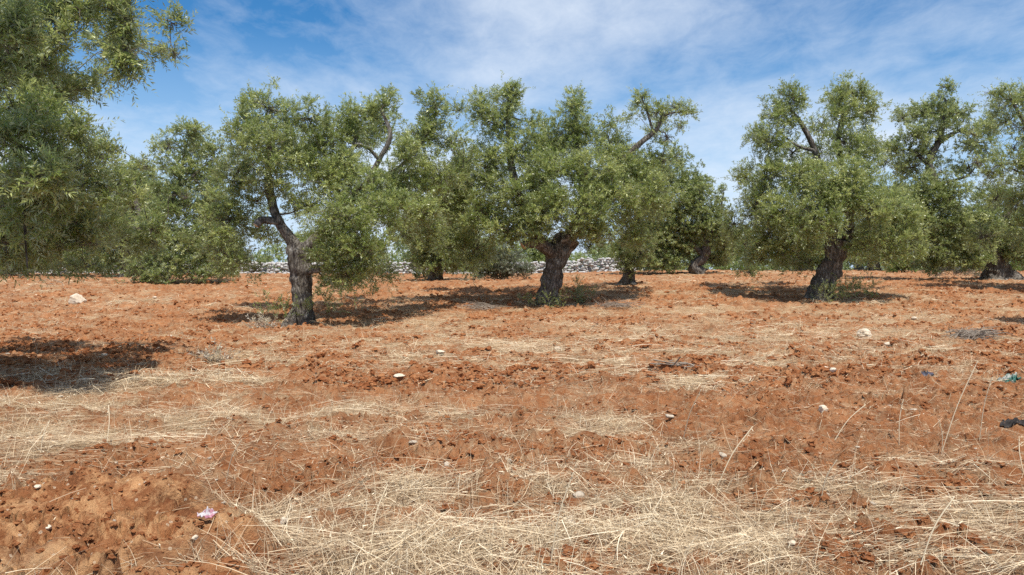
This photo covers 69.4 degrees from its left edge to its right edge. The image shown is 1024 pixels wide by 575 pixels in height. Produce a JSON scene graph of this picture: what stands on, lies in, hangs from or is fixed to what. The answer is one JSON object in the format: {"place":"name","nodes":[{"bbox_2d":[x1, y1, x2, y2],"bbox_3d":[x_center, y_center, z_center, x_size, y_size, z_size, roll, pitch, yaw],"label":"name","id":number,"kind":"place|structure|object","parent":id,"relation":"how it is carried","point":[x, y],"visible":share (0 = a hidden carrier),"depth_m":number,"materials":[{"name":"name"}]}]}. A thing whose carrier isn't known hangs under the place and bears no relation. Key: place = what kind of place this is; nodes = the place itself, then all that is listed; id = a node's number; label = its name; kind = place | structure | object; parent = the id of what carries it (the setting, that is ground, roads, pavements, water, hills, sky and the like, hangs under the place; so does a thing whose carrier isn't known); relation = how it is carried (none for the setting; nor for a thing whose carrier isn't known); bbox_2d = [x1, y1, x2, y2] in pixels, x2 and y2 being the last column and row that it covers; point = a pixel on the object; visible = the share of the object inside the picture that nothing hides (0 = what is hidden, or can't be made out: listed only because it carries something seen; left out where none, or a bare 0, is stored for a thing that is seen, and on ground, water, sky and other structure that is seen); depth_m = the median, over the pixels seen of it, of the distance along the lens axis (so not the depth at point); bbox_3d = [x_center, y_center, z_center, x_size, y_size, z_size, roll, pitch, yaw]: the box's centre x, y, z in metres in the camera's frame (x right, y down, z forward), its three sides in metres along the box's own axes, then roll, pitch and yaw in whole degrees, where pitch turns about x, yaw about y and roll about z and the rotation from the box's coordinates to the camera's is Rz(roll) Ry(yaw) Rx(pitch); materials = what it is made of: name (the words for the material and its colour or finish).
{"place":"outdoors","nodes":[
{"label":"outdoors","id":0,"kind":"place"},
{"bbox_2d":[0,269,1023,574],"bbox_3d":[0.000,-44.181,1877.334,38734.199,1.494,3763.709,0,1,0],"label":"ground","id":1,"kind":"structure","parent":0,"point":[132,507],"depth_m":6.24,"materials":[{"name":"soil"}]},
{"bbox_2d":[0,253,40,277],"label":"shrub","id":2,"kind":"object","parent":1,"relation":"on","point":[13,270],"visible":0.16,"depth_m":33.93,"materials":[{"name":"green plant"}]},
{"bbox_2d":[40,420,49,452],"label":"grass stalk","id":3,"kind":"object","parent":1,"relation":"on","point":[43,435],"depth_m":4.98,"materials":[{"name":"plant"}]},
{"bbox_2d":[68,293,86,303],"bbox_3d":[-12.610,0.356,21.497,0.505,0.376,0.288,0,1,0],"label":"rock","id":4,"kind":"object","parent":1,"relation":"on","point":[76,298],"visible":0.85,"depth_m":21.39,"materials":[{"name":"stone"}]},
{"bbox_2d":[1,154,172,277],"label":"olive tree","id":5,"kind":"object","parent":1,"relation":"on","point":[110,259],"visible":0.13,"depth_m":36.91,"materials":[{"name":"green plant"}]},
{"bbox_2d":[0,0,198,289],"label":"olive tree","id":6,"kind":"object","parent":1,"relation":"on","point":[45,187],"visible":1,"depth_m":8.02,"materials":[{"name":"green plant"}]},
{"bbox_2d":[90,266,112,273],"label":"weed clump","id":7,"kind":"object","parent":1,"relation":"on","point":[93,269],"visible":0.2,"depth_m":44.73,"materials":[{"name":"green plant"}]},
{"bbox_2d":[107,405,109,441],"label":"grass stalk","id":8,"kind":"object","parent":1,"relation":"on","point":[109,422],"depth_m":5.21,"materials":[{"name":"plant"}]},
{"bbox_2d":[132,222,172,262],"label":"olive tree","id":9,"kind":"object","parent":1,"relation":"on","point":[158,249],"visible":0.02,"depth_m":44.31,"materials":[{"name":"green plant"}]},
{"bbox_2d":[118,114,244,284],"bbox_3d":[-12.371,-3.151,28.763,4.560,6.767,5.240,0,1,0],"label":"olive tree","id":10,"kind":"object","parent":1,"relation":"on","point":[175,262],"visible":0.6,"depth_m":27.52,"materials":[{"name":"green plant"}]},
{"bbox_2d":[197,506,217,518],"bbox_3d":[-1.328,0.976,3.225,0.084,0.045,0.087,0,1,0],"label":"wrapper","id":11,"kind":"object","parent":1,"relation":"on","point":[207,512],"visible":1,"depth_m":3.21,"materials":[{"name":"pink plastic"}]},
{"bbox_2d":[188,336,239,361],"bbox_3d":[-4.254,0.984,10.610,0.639,0.594,0.835,0,1,19],"label":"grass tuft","id":12,"kind":"object","parent":1,"relation":"on","point":[208,356],"visible":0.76,"depth_m":10.57,"materials":[{"name":"beige plant"}]},
{"bbox_2d":[226,440,241,482],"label":"grass stalk","id":13,"kind":"object","parent":1,"relation":"on","point":[230,461],"depth_m":4.33,"materials":[{"name":"plant"}]},
{"bbox_2d":[231,249,256,261],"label":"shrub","id":14,"kind":"object","parent":1,"relation":"on","point":[249,255],"visible":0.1,"depth_m":48.33,"materials":[{"name":"green plant"}]},
{"bbox_2d":[242,312,288,328],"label":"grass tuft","id":15,"kind":"object","parent":1,"relation":"on","point":[266,320],"visible":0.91,"depth_m":15.88,"materials":[{"name":"grey plant"}]},
{"bbox_2d":[280,517,287,523],"bbox_3d":[-1.135,1.157,3.671,0.032,0.041,0.040,1,2,38],"label":"stone","id":16,"kind":"object","parent":1,"relation":"on","point":[283,519],"visible":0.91,"depth_m":3.66,"materials":[{"name":"stone"}]},
{"bbox_2d":[278,228,338,262],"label":"olive tree","id":17,"kind":"object","parent":1,"relation":"on","point":[298,235],"visible":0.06,"depth_m":65.20,"materials":[{"name":"green plant"}]},
{"bbox_2d":[186,74,486,325],"bbox_3d":[-4.491,-2.117,18.585,7.734,6.160,6.434,0,1,0],"label":"olive tree","id":18,"kind":"object","parent":1,"relation":"on","point":[337,171],"visible":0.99,"depth_m":17.38,"materials":[{"name":"green plant"}]},
{"bbox_2d":[32,257,642,273],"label":"dry stone wall","id":19,"kind":"structure","parent":1,"relation":"on","point":[590,266],"depth_m":47.55,"materials":[{"name":"stone"}]},
{"bbox_2d":[323,234,391,261],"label":"olive tree","id":20,"kind":"object","parent":1,"relation":"on","point":[363,247],"visible":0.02,"depth_m":57.32,"materials":[{"name":"green plant"}]},
{"bbox_2d":[371,482,387,541],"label":"grass stalk","id":21,"kind":"object","parent":1,"relation":"on","point":[384,493],"depth_m":3.43,"materials":[{"name":"plant"}]},
{"bbox_2d":[393,373,404,377],"bbox_3d":[-1.301,1.012,8.447,0.116,0.052,0.148,-1,2,-45],"label":"stone","id":22,"kind":"object","parent":1,"relation":"on","point":[398,375],"visible":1,"depth_m":8.42,"materials":[{"name":"stone"}]},
{"bbox_2d":[385,229,424,263],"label":"olive tree","id":23,"kind":"object","parent":1,"relation":"on","point":[398,248],"visible":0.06,"depth_m":61.16,"materials":[{"name":"green plant"}]},
{"bbox_2d":[399,227,461,271],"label":"olive tree","id":24,"kind":"object","parent":1,"relation":"on","point":[412,243],"visible":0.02,"depth_m":42.11,"materials":[{"name":"green plant"}]},
{"bbox_2d":[381,183,487,280],"bbox_3d":[-2.979,-2.444,31.022,4.664,4.805,5.288,0,1,0],"label":"olive tree","id":25,"kind":"object","parent":1,"relation":"on","point":[422,258],"visible":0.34,"depth_m":29.54,"materials":[{"name":"green plant"}]},
{"bbox_2d":[456,300,509,309],"bbox_3d":[-0.726,0.470,19.627,1.541,0.293,0.904,0,1,0],"label":"brush pile","id":26,"kind":"object","parent":1,"relation":"on","point":[479,305],"visible":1,"depth_m":19.61,"materials":[{"name":"beige wood"}]},
{"bbox_2d":[466,234,506,258],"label":"olive tree","id":27,"kind":"object","parent":1,"relation":"on","point":[491,241],"visible":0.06,"depth_m":54.29,"materials":[{"name":"green plant"}]},
{"bbox_2d":[472,240,538,279],"bbox_3d":[-0.365,-0.994,31.990,2.866,2.129,2.086,0,1,15],"label":"shrub","id":28,"kind":"object","parent":1,"relation":"on","point":[504,269],"visible":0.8,"depth_m":31.82,"materials":[{"name":"green plant"}]},
{"bbox_2d":[0,269,1023,574],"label":"dry straw","id":29,"kind":"object","parent":1,"relation":"on","point":[672,541],"visible":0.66,"depth_m":4.22,"materials":[{"name":"beige plant"}]},
{"bbox_2d":[0,269,1023,574],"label":"soil clods","id":30,"kind":"object","parent":1,"relation":"on","point":[462,379],"visible":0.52,"depth_m":8.57,"materials":[{"name":"brown soil"}]},
{"bbox_2d":[503,237,549,268],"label":"olive tree","id":31,"kind":"object","parent":1,"relation":"on","point":[533,254],"visible":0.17,"depth_m":62.98,"materials":[{"name":"green plant"}]},
{"bbox_2d":[52,238,1019,271],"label":"distant wood","id":32,"kind":"object","parent":1,"relation":"on","point":[272,250],"visible":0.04,"depth_m":95.99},
{"bbox_2d":[422,70,702,307],"bbox_3d":[1.372,-2.711,21.480,8.322,6.686,5.940,0,1,0],"label":"olive tree","id":33,"kind":"object","parent":1,"relation":"on","point":[545,199],"visible":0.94,"depth_m":20.19,"materials":[{"name":"green plant"}]},
{"bbox_2d":[550,472,577,563],"bbox_3d":[0.216,0.985,3.117,0.119,0.418,0.034,0,1,5],"label":"grass stalk","id":34,"kind":"object","parent":1,"relation":"on","point":[559,513],"depth_m":3.12,"materials":[{"name":"plant"}]},
{"bbox_2d":[572,491,583,497],"bbox_3d":[0.367,1.149,4.090,0.062,0.035,0.061,-1,1,-22],"label":"pebble","id":35,"kind":"object","parent":1,"relation":"on","point":[578,494],"visible":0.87,"depth_m":4.07,"materials":[{"name":"stone"}]},
{"bbox_2d":[594,241,620,267],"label":"olive tree","id":36,"kind":"object","parent":1,"relation":"on","point":[606,251],"visible":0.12,"depth_m":69.38,"materials":[{"name":"green plant"}]},
{"bbox_2d":[590,298,645,307],"bbox_3d":[2.737,0.385,19.399,1.471,0.330,0.909,1,1,20],"label":"brush pile","id":37,"kind":"object","parent":1,"relation":"on","point":[609,303],"visible":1,"depth_m":19.38,"materials":[{"name":"beige wood"}]},
{"bbox_2d":[606,230,661,284],"bbox_3d":[4.068,-1.150,24.628,2.100,2.117,1.590,0,1,0],"label":"olive tree","id":38,"kind":"object","parent":1,"relation":"on","point":[631,262],"visible":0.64,"depth_m":24.54,"materials":[{"name":"green plant"}]},
{"bbox_2d":[648,262,685,270],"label":"weed clump","id":39,"kind":"object","parent":1,"relation":"on","point":[669,267],"visible":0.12,"depth_m":43.86,"materials":[{"name":"green plant"}]},
{"bbox_2d":[650,357,699,367],"bbox_3d":[2.056,0.924,9.315,0.614,0.159,0.518,0,1,10],"label":"brush pile","id":40,"kind":"object","parent":1,"relation":"on","point":[679,363],"visible":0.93,"depth_m":9.22,"materials":[{"name":"beige wood"}]},
{"bbox_2d":[623,139,742,274],"bbox_3d":[8.302,-3.876,37.081,6.278,6.911,4.974,0,1,15],"label":"olive tree","id":41,"kind":"object","parent":1,"relation":"on","point":[685,239],"visible":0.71,"depth_m":35.78,"materials":[{"name":"green plant"}]},
{"bbox_2d":[683,390,701,438],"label":"grass stalk","id":42,"kind":"object","parent":1,"relation":"on","point":[690,411],"depth_m":5.53,"materials":[{"name":"plant"}]},
{"bbox_2d":[719,452,726,457],"bbox_3d":[1.429,1.138,5.025,0.037,0.031,0.083,-1,1,-21],"label":"pebble","id":43,"kind":"object","parent":1,"relation":"on","point":[722,455],"visible":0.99,"depth_m":5.01,"materials":[{"name":"stone"}]},
{"bbox_2d":[700,224,755,269],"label":"olive tree","id":44,"kind":"object","parent":1,"relation":"on","point":[738,257],"visible":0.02,"depth_m":57.33,"materials":[{"name":"green plant"}]},
{"bbox_2d":[718,425,752,484],"bbox_3d":[1.282,0.971,4.229,0.232,0.366,0.037,0,1,-8],"label":"grass stalk","id":45,"kind":"object","parent":1,"relation":"on","point":[735,449],"depth_m":4.24,"materials":[{"name":"plant"}]},
{"bbox_2d":[711,260,765,270],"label":"weed clump","id":46,"kind":"object","parent":1,"relation":"on","point":[729,267],"visible":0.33,"depth_m":45.83,"materials":[{"name":"green plant"}]},
{"bbox_2d":[758,216,842,270],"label":"olive tree","id":47,"kind":"object","parent":1,"relation":"on","point":[821,251],"visible":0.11,"depth_m":42.42,"materials":[{"name":"green plant"}]},
{"bbox_2d":[818,405,828,412],"bbox_3d":[2.769,1.081,6.571,0.088,0.076,0.098,1,2,45],"label":"stone","id":48,"kind":"object","parent":1,"relation":"on","point":[822,408],"visible":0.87,"depth_m":6.55,"materials":[{"name":"stone"}]},
{"bbox_2d":[710,69,938,301],"bbox_3d":[9.154,-2.807,21.323,5.945,6.705,5.666,0,1,0],"label":"olive tree","id":49,"kind":"object","parent":1,"relation":"on","point":[870,203],"visible":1,"depth_m":20.32,"materials":[{"name":"green plant"}]},
{"bbox_2d":[821,460,836,495],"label":"grass stalk","id":50,"kind":"object","parent":1,"relation":"on","point":[826,477],"depth_m":3.95,"materials":[{"name":"plant"}]},
{"bbox_2d":[806,229,854,269],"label":"olive tree","id":51,"kind":"object","parent":1,"relation":"on","point":[824,255],"visible":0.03,"depth_m":58.96,"materials":[{"name":"green plant"}]},
{"bbox_2d":[835,403,865,439],"bbox_3d":[2.467,0.986,5.401,0.240,0.283,0.026,0,1,0],"label":"grass stalk","id":52,"kind":"object","parent":1,"relation":"on","point":[848,419],"depth_m":5.39,"materials":[{"name":"plant"}]},
{"bbox_2d":[839,226,868,269],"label":"olive tree","id":53,"kind":"object","parent":1,"relation":"on","point":[857,265],"visible":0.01,"depth_m":65.76,"materials":[{"name":"green plant"}]},
{"bbox_2d":[857,328,871,337],"bbox_3d":[6.446,0.849,13.542,0.260,0.203,0.317,0,1,16],"label":"rock","id":54,"kind":"object","parent":1,"relation":"on","point":[866,332],"visible":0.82,"depth_m":13.44,"materials":[{"name":"stone"}]},
{"bbox_2d":[837,220,921,270],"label":"olive tree","id":55,"kind":"object","parent":1,"relation":"on","point":[876,267],"visible":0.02,"depth_m":43.59,"materials":[{"name":"green plant"}]},
{"bbox_2d":[899,399,905,445],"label":"grass stalk","id":56,"kind":"object","parent":1,"relation":"on","point":[899,421],"depth_m":5.31,"materials":[{"name":"plant"}]},
{"bbox_2d":[884,253,940,272],"bbox_3d":[20.702,-1.209,38.026,3.287,1.385,1.842,0,1,0],"label":"weed clump","id":57,"kind":"object","parent":1,"relation":"on","point":[897,269],"visible":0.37,"depth_m":37.85,"materials":[{"name":"green plant"}]},
{"bbox_2d":[921,370,933,376],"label":"plastic litter","id":58,"kind":"object","parent":1,"relation":"on","point":[924,373],"visible":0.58,"depth_m":8.82,"materials":[{"name":"plastic"}]},
{"bbox_2d":[920,496,958,564],"bbox_3d":[1.757,1.013,3.056,0.161,0.301,0.036,0,1,0],"label":"grass stalk","id":59,"kind":"object","parent":1,"relation":"on","point":[950,503],"depth_m":3.05,"materials":[{"name":"plant"}]},
{"bbox_2d":[938,419,942,453],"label":"grass stalk","id":60,"kind":"object","parent":1,"relation":"on","point":[942,434],"depth_m":5.11,"materials":[{"name":"plant"}]},
{"bbox_2d":[873,74,1023,279],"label":"olive tree","id":61,"kind":"object","parent":1,"relation":"on","point":[997,266],"visible":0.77,"depth_m":27.54,"materials":[{"name":"green plant"}]},
{"bbox_2d":[930,266,980,278],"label":"weed clump","id":62,"kind":"object","parent":1,"relation":"on","point":[961,272],"visible":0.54,"depth_m":29.95,"materials":[{"name":"green plant"}]},
{"bbox_2d":[916,214,1001,270],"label":"olive tree","id":63,"kind":"object","parent":1,"relation":"on","point":[945,244],"visible":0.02,"depth_m":41.47,"materials":[{"name":"green plant"}]},
{"bbox_2d":[942,361,978,450],"bbox_3d":[3.102,0.842,5.127,0.252,0.664,0.052,0,1,0],"label":"grass stalk","id":64,"kind":"object","parent":1,"relation":"on","point":[958,402],"depth_m":5.13,"materials":[{"name":"plant"}]},
{"bbox_2d":[943,323,1016,340],"bbox_3d":[8.425,0.789,13.412,1.252,0.284,0.892,-1,2,-25],"label":"brush pile","id":65,"kind":"object","parent":1,"relation":"on","point":[972,333],"visible":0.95,"depth_m":13.28,"materials":[{"name":"grey wood"}]},
{"bbox_2d":[979,377,992,439],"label":"grass stalk","id":66,"kind":"object","parent":1,"relation":"on","point":[984,405],"depth_m":5.44,"materials":[{"name":"plant"}]},
{"bbox_2d":[959,77,1023,262],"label":"olive tree","id":67,"kind":"object","parent":1,"relation":"on","point":[1015,99],"visible":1,"depth_m":22.31,"materials":[{"name":"green plant"}]},
{"bbox_2d":[996,372,1021,382],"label":"plastic litter","id":68,"kind":"object","parent":1,"relation":"on","point":[1012,377],"visible":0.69,"depth_m":8.29,"materials":[{"name":"white plastic"}]},
{"bbox_2d":[1000,417,1023,427],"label":"plastic sheet","id":69,"kind":"object","parent":1,"relation":"on","point":[1008,423],"visible":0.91,"depth_m":6.04,"materials":[{"name":"black plastic"}]},
{"bbox_2d":[1009,261,1023,270],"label":"weed clump","id":70,"kind":"object","parent":1,"relation":"on","point":[1019,268],"visible":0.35,"depth_m":39.91,"materials":[{"name":"green plant"}]},
{"bbox_2d":[1017,439,1023,472],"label":"grass stalk","id":71,"kind":"object","parent":1,"relation":"on","point":[1020,455],"depth_m":4.51,"materials":[{"name":"plant"}]},
{"bbox_2d":[0,0,1023,269],"label":"sky","id":72,"kind":"structure","parent":0,"point":[720,55],"materials":[{"name":"blue"}]}
]}

